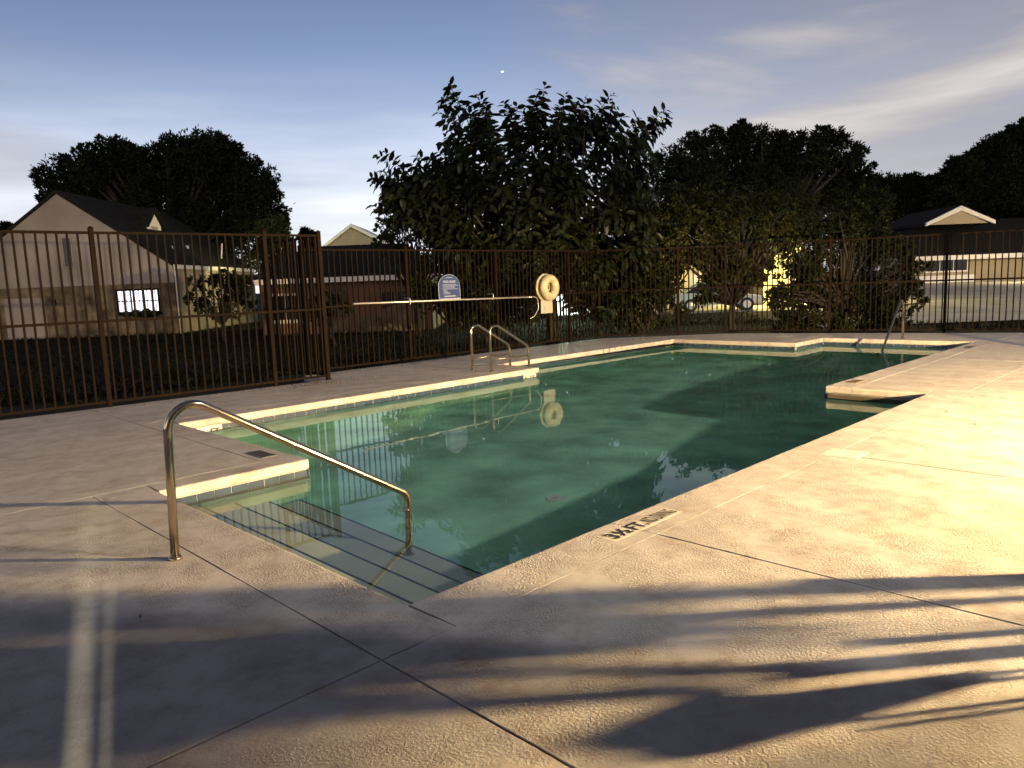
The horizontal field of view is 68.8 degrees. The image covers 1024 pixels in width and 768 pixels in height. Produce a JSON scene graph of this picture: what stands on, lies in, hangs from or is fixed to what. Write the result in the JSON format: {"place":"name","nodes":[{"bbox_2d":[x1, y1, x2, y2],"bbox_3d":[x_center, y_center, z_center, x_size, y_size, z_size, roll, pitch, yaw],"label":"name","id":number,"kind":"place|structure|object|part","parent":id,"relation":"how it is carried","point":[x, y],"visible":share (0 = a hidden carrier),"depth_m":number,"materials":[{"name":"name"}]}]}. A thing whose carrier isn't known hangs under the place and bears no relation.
{"place":"outdoors","nodes":[
{"label":"outdoors","id":0,"kind":"place"},
{"bbox_2d":[0,333,1023,767],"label":"pool deck","id":1,"kind":"structure","parent":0,"point":[808,605],"depth_m":3.41,"materials":[{"name":"concrete"}]},
{"bbox_2d":[0,226,330,416],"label":"picket fence","id":2,"kind":"object","parent":1,"relation":"on","point":[100,321],"visible":0.9,"depth_m":10.73,"materials":[{"name":"brown metal"}]},
{"bbox_2d":[258,237,325,374],"bbox_3d":[-3.886,-1.367,13.226,0.039,2.342,2.261,-9,11,-43],"label":"gate","id":3,"kind":"object","parent":2,"relation":"attached to","point":[287,308],"visible":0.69,"depth_m":13.13,"materials":[{"name":"brown metal"}]},
{"bbox_2d":[246,450,275,457],"bbox_3d":[-2.341,0.653,6.970,0.150,0.006,0.340,-10,11,-44],"label":"depth marker","id":4,"kind":"object","parent":1,"relation":"on","point":[261,454],"visible":1,"depth_m":6.96,"materials":[{"name":"black tile"}]},
{"bbox_2d":[163,400,411,561],"bbox_3d":[-1.337,0.898,4.803,1.667,1.789,0.110,-9,10,-41],"label":"stair handrail","id":5,"kind":"object","parent":1,"relation":"on","point":[170,418],"visible":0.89,"depth_m":4.32,"materials":[{"name":"silver metal"}]},
{"bbox_2d":[5,336,974,617],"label":"fallen leaves","id":6,"kind":"object","parent":1,"relation":"on","point":[313,382],"visible":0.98,"depth_m":12.26,"materials":[{"name":"brown plant"}]},
{"bbox_2d":[470,324,529,371],"bbox_3d":[-0.179,-0.233,13.291,1.042,1.698,0.564,-10,11,-44],"label":"pool ladder","id":7,"kind":"object","parent":1,"relation":"attached to","point":[498,338],"visible":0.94,"depth_m":13.09,"materials":[{"name":"silver metal"}]},
{"bbox_2d":[176,342,958,503],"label":"swimming pool","id":8,"kind":"structure","parent":1,"relation":"in","point":[237,488],"depth_m":10.69,"materials":[{"name":"paint"}]},
{"bbox_2d":[196,424,221,430],"bbox_3d":[-3.684,0.585,9.098,0.310,0.148,0.030,-10,11,-44],"label":"wall depth marker","id":9,"kind":"object","parent":8,"relation":"attached to","point":[213,427],"depth_m":9.10,"materials":[{"name":"white tile"}]},
{"bbox_2d":[523,373,535,377],"bbox_3d":[0.304,-0.100,13.026,0.310,0.148,0.030,-10,11,-44],"label":"wall depth marker","id":10,"kind":"object","parent":8,"relation":"attached to","point":[529,375],"depth_m":13.00,"materials":[{"name":"white tile"}]},
{"bbox_2d":[185,344,949,606],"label":"water","id":11,"kind":"structure","parent":8,"relation":"in","point":[491,477],"depth_m":7.31,"materials":[{"name":"teal liquid"}]},
{"bbox_2d":[597,508,681,541],"bbox_3d":[0.795,0.858,4.598,0.140,0.003,0.720,5,11,44],"label":"depth marker","id":12,"kind":"object","parent":1,"relation":"on","point":[634,526],"visible":1,"depth_m":4.57,"materials":[{"name":"white tile"}]},
{"bbox_2d":[596,243,726,338],"bbox_3d":[3.814,-2.338,18.957,3.306,2.341,0.075,-2,8,-2],"label":"picket fence","id":13,"kind":"object","parent":1,"relation":"on","point":[677,288],"visible":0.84,"depth_m":18.95,"materials":[{"name":"brown metal"}]},
{"bbox_2d":[819,448,868,459],"bbox_3d":[2.739,0.572,6.163,0.300,0.003,0.300,5,11,43],"label":"skimmer cover","id":14,"kind":"object","parent":1,"relation":"on","point":[845,453],"visible":1,"depth_m":6.15,"materials":[{"name":"beige plastic"}]},
{"bbox_2d":[845,379,864,382],"bbox_3d":[4.643,-0.038,10.110,0.340,0.006,0.150,-10,11,-44],"label":"depth marker","id":15,"kind":"object","parent":1,"relation":"on","point":[854,381],"visible":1,"depth_m":10.08,"materials":[{"name":"beige tile"}]},
{"bbox_2d":[728,229,1023,332],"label":"picket fence","id":16,"kind":"object","parent":1,"relation":"on","point":[944,280],"visible":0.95,"depth_m":17.35,"materials":[{"name":"brown metal"}]},
{"bbox_2d":[881,300,904,350],"bbox_3d":[7.811,-0.843,15.417,1.516,1.734,0.084,-10,11,-44],"label":"stair handrail","id":17,"kind":"object","parent":1,"relation":"on","point":[893,320],"visible":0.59,"depth_m":15.55,"materials":[{"name":"silver metal"}]},
{"bbox_2d":[0,272,1023,419],"bbox_3d":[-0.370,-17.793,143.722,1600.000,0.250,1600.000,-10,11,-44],"label":"lawn","id":18,"kind":"structure","parent":0,"point":[6,409],"depth_m":21.52,"materials":[{"name":"plant"}]},
{"bbox_2d":[0,220,12,229],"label":"side tree","id":19,"kind":"object","parent":18,"relation":"on","point":[5,225],"visible":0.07,"depth_m":58.34,"materials":[{"name":"green plant"}]},
{"bbox_2d":[0,190,257,339],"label":"gable house","id":20,"kind":"structure","parent":18,"relation":"on","point":[55,210],"depth_m":35.68,"materials":[{"name":"grey paint"}]},
{"bbox_2d":[3,297,48,339],"bbox_3d":[-23.257,-3.041,35.809,1.950,2.120,0.056,-2,8,0],"label":"garage door","id":21,"kind":"structure","parent":20,"relation":"in","point":[37,302],"depth_m":35.76,"materials":[{"name":"grey paint"}]},
{"bbox_2d":[60,236,74,267],"bbox_3d":[-21.017,-6.241,35.361,0.510,1.470,0.070,-2,8,0],"label":"window","id":22,"kind":"structure","parent":20,"relation":"in","point":[63,238],"depth_m":35.34,"materials":[{"name":"grey paint"}]},
{"bbox_2d":[115,288,161,317],"bbox_3d":[-17.857,-3.806,35.525,2.140,1.432,0.512,-2,8,0],"label":"window","id":23,"kind":"structure","parent":20,"relation":"in","point":[147,291],"depth_m":35.70,"materials":[{"name":"white glass"}]},
{"bbox_2d":[27,124,295,259],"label":"oak tree","id":24,"kind":"object","parent":18,"relation":"on","point":[208,177],"visible":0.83,"depth_m":48.59,"materials":[{"name":"green plant"}]},
{"bbox_2d":[182,268,259,340],"bbox_3d":[-10.807,-2.874,27.881,2.777,2.891,1.683,0,8,14],"label":"garden bush","id":25,"kind":"object","parent":18,"relation":"on","point":[216,283],"visible":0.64,"depth_m":27.69,"materials":[{"name":"green plant"}]},
{"bbox_2d":[239,214,297,274],"bbox_3d":[-12.861,-6.002,39.722,3.354,6.073,2.345,-2,8,1],"label":"young tree","id":26,"kind":"object","parent":18,"relation":"on","point":[271,225],"visible":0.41,"depth_m":39.29,"materials":[{"name":"green plant"}]},
{"bbox_2d":[295,225,314,248],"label":"pine","id":27,"kind":"object","parent":18,"relation":"on","point":[305,230],"visible":0.23,"depth_m":87.97,"materials":[{"name":"green plant"}]},
{"bbox_2d":[302,289,353,345],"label":"bush","id":28,"kind":"object","parent":18,"relation":"on","point":[328,311],"visible":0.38,"depth_m":24.63,"materials":[{"name":"green plant"}]},
{"bbox_2d":[247,243,444,335],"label":"hip roof house","id":29,"kind":"structure","parent":18,"relation":"on","point":[343,270],"depth_m":31.21,"materials":[{"name":"orange paint"}]},
{"bbox_2d":[272,293,300,323],"bbox_3d":[-9.476,-3.148,31.213,1.440,1.240,0.140,-2,8,0],"label":"window","id":30,"kind":"structure","parent":29,"relation":"in","point":[288,293],"depth_m":31.22,"materials":[{"name":"white"}]},
{"bbox_2d":[325,287,348,332],"bbox_3d":[-7.293,-2.991,31.270,0.950,2.050,0.049,-2,8,0],"label":"door","id":31,"kind":"structure","parent":29,"relation":"in","point":[344,289],"depth_m":31.28,"materials":[{"name":"beige paint"}]},
{"bbox_2d":[378,289,405,310],"bbox_3d":[-4.880,-3.361,31.243,1.340,1.170,0.070,-2,8,0],"label":"window","id":32,"kind":"structure","parent":29,"relation":"in","point":[398,290],"depth_m":31.20,"materials":[{"name":"glass"}]},
{"bbox_2d":[323,224,386,245],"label":"tan house","id":33,"kind":"structure","parent":18,"relation":"on","point":[350,234],"depth_m":45.14,"materials":[{"name":"beige paint"}]},
{"bbox_2d":[369,201,439,337],"bbox_3d":[-3.256,-4.229,26.920,2.765,5.291,3.194,-10,11,-44],"label":"tree","id":34,"kind":"object","parent":18,"relation":"on","point":[388,237],"visible":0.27,"depth_m":26.73,"materials":[{"name":"green plant"}]},
{"bbox_2d":[403,251,479,347],"bbox_3d":[-1.761,-2.352,21.224,2.343,2.978,2.320,-10,11,-44],"label":"hedge bush","id":35,"kind":"object","parent":18,"relation":"on","point":[428,290],"visible":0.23,"depth_m":20.99,"materials":[{"name":"green plant"}]},
{"bbox_2d":[297,245,597,374],"bbox_3d":[-0.773,-1.766,16.021,8.228,2.341,0.075,-10,11,-44],"label":"picket fence","id":36,"kind":"object","parent":18,"relation":"on","point":[567,293],"visible":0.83,"depth_m":15.59,"materials":[{"name":"brown metal"}]},
{"bbox_2d":[353,294,538,318],"bbox_3d":[-1.180,-1.524,15.472,4.954,0.616,0.193,-10,11,-44],"label":"rescue pole","id":37,"kind":"object","parent":36,"relation":"attached to","point":[493,298],"visible":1,"depth_m":15.10,"materials":[{"name":"silver metal"}]},
{"bbox_2d":[438,274,460,301],"bbox_3d":[-1.292,-1.973,15.354,0.580,0.550,0.034,-10,11,-44],"label":"rules sign","id":38,"kind":"object","parent":36,"relation":"attached to","point":[448,286],"visible":1,"depth_m":15.33,"materials":[{"name":"blue metal"}]},
{"bbox_2d":[541,300,552,313],"bbox_3d":[0.812,-1.805,17.468,0.400,0.300,0.014,-10,11,-44],"label":"notice sheet","id":39,"kind":"object","parent":36,"relation":"attached to","point":[546,306],"visible":1,"depth_m":17.46,"materials":[{"name":"paper"}]},
{"bbox_2d":[536,274,559,300],"bbox_3d":[0.861,-2.248,17.413,0.650,0.650,0.240,-10,11,-44],"label":"ring buoy","id":40,"kind":"object","parent":36,"relation":"hanging from","point":[547,287],"visible":1,"depth_m":17.33,"materials":[{"name":"beige plastic"}]},
{"bbox_2d":[442,275,523,347],"bbox_3d":[-0.663,-1.943,20.230,1.510,2.366,2.547,-24,23,-70],"label":"hedge bush","id":41,"kind":"object","parent":18,"relation":"on","point":[470,319],"visible":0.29,"depth_m":20.08,"materials":[{"name":"green plant"}]},
{"bbox_2d":[437,249,529,345],"bbox_3d":[-0.495,-2.428,20.587,3.211,3.208,1.712,-6,8,-24],"label":"hedge bush","id":42,"kind":"object","parent":18,"relation":"on","point":[456,302],"visible":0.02,"depth_m":20.18,"materials":[{"name":"green plant"}]},
{"bbox_2d":[364,75,672,343],"bbox_3d":[0.259,-4.560,20.174,8.163,7.499,4.504,-2,8,0],"label":"rubber tree","id":43,"kind":"object","parent":18,"relation":"on","point":[474,191],"visible":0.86,"depth_m":18.94,"materials":[{"name":"green plant"}]},
{"bbox_2d":[510,231,614,316],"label":"white cottage","id":44,"kind":"structure","parent":18,"relation":"on","point":[561,295],"depth_m":39.78,"materials":[{"name":"white paint"}]},
{"bbox_2d":[557,295,577,314],"bbox_3d":[2.368,-4.856,39.701,2.700,2.650,0.031,-2,8,0],"label":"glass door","id":45,"kind":"structure","parent":44,"relation":"in","point":[561,295],"depth_m":39.81,"materials":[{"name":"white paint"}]},
{"bbox_2d":[564,268,607,338],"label":"hedge bush","id":46,"kind":"object","parent":18,"relation":"on","point":[596,321],"depth_m":21.52,"materials":[{"name":"green plant"}]},
{"bbox_2d":[580,237,686,336],"bbox_3d":[3.145,-2.410,20.026,2.525,3.036,2.384,-10,11,-44],"label":"hedge bush","id":47,"kind":"object","parent":18,"relation":"on","point":[657,274],"visible":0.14,"depth_m":19.74,"materials":[{"name":"green plant"}]},
{"bbox_2d":[604,276,691,336],"bbox_3d":[3.621,-1.902,19.980,2.032,2.068,1.856,-10,11,-44],"label":"hedge bush","id":48,"kind":"object","parent":18,"relation":"on","point":[648,310],"visible":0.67,"depth_m":19.70,"materials":[{"name":"green plant"}]},
{"bbox_2d":[650,221,696,330],"bbox_3d":[4.811,-3.345,23.644,2.564,3.816,1.959,-1,8,12],"label":"hedge bush","id":49,"kind":"object","parent":18,"relation":"on","point":[681,271],"visible":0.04,"depth_m":23.34,"materials":[{"name":"green plant"}]},
{"bbox_2d":[661,251,795,307],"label":"garage building","id":50,"kind":"structure","parent":18,"relation":"on","point":[700,273],"depth_m":43.63,"materials":[{"name":"beige paint"}]},
{"bbox_2d":[690,273,727,306],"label":"garage door","id":51,"kind":"structure","parent":50,"relation":"in","point":[691,275],"depth_m":43.58,"materials":[{"name":"white"}]},
{"bbox_2d":[652,173,805,331],"bbox_3d":[6.231,-3.687,21.889,4.915,4.893,2.823,-5,8,-23],"label":"weeping tree","id":52,"kind":"object","parent":18,"relation":"on","point":[717,220],"visible":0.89,"depth_m":21.46,"materials":[{"name":"green plant"}]},
{"bbox_2d":[637,118,902,304],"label":"oak tree","id":53,"kind":"object","parent":18,"relation":"on","point":[760,160],"visible":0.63,"depth_m":40.85,"materials":[{"name":"green plant"}]},
{"bbox_2d":[763,197,935,331],"bbox_3d":[9.730,-3.258,22.126,5.030,4.224,2.983,-2,8,3],"label":"round shrub","id":54,"kind":"object","parent":18,"relation":"on","point":[838,225],"visible":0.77,"depth_m":21.51,"materials":[{"name":"green plant"}]},
{"bbox_2d":[861,170,931,259],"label":"oak tree","id":55,"kind":"object","parent":18,"relation":"on","point":[911,190],"visible":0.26,"depth_m":85.45,"materials":[{"name":"green plant"}]},
{"bbox_2d":[879,205,1023,283],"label":"house","id":56,"kind":"structure","parent":18,"relation":"on","point":[956,219],"depth_m":71.43,"materials":[{"name":"beige"}]},
{"bbox_2d":[926,259,967,272],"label":"window","id":57,"kind":"structure","parent":56,"relation":"in","point":[965,261],"depth_m":71.33,"materials":[{"name":"white glass"}]},
{"bbox_2d":[921,116,1023,218],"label":"oak tree","id":58,"kind":"object","parent":18,"relation":"on","point":[985,176],"visible":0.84,"depth_m":80.27,"materials":[{"name":"green plant"}]},
{"bbox_2d":[0,0,1023,292],"label":"sky","id":59,"kind":"structure","parent":0,"point":[315,89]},
{"bbox_2d":[654,304,784,313],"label":"driveway","id":60,"kind":"structure","parent":0,"point":[739,310],"depth_m":39.10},
{"bbox_2d":[673,283,763,311],"bbox_3d":[10.494,-4.483,38.298,4.402,1.443,1.880,-1,8,8],"label":"parked car","id":61,"kind":"object","parent":60,"relation":"on","point":[714,303],"visible":0.41,"depth_m":37.62,"materials":[{"name":"beige paint"}]},
{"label":"windows","id":62,"kind":"part","parent":61,"relation":"part of","materials":[{"name":"black glass"}]},
{"bbox_2d":[778,280,1023,326],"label":"paving","id":63,"kind":"structure","parent":0,"point":[977,301],"depth_m":35.09,"materials":[{"name":"grey concrete"}]}
]}

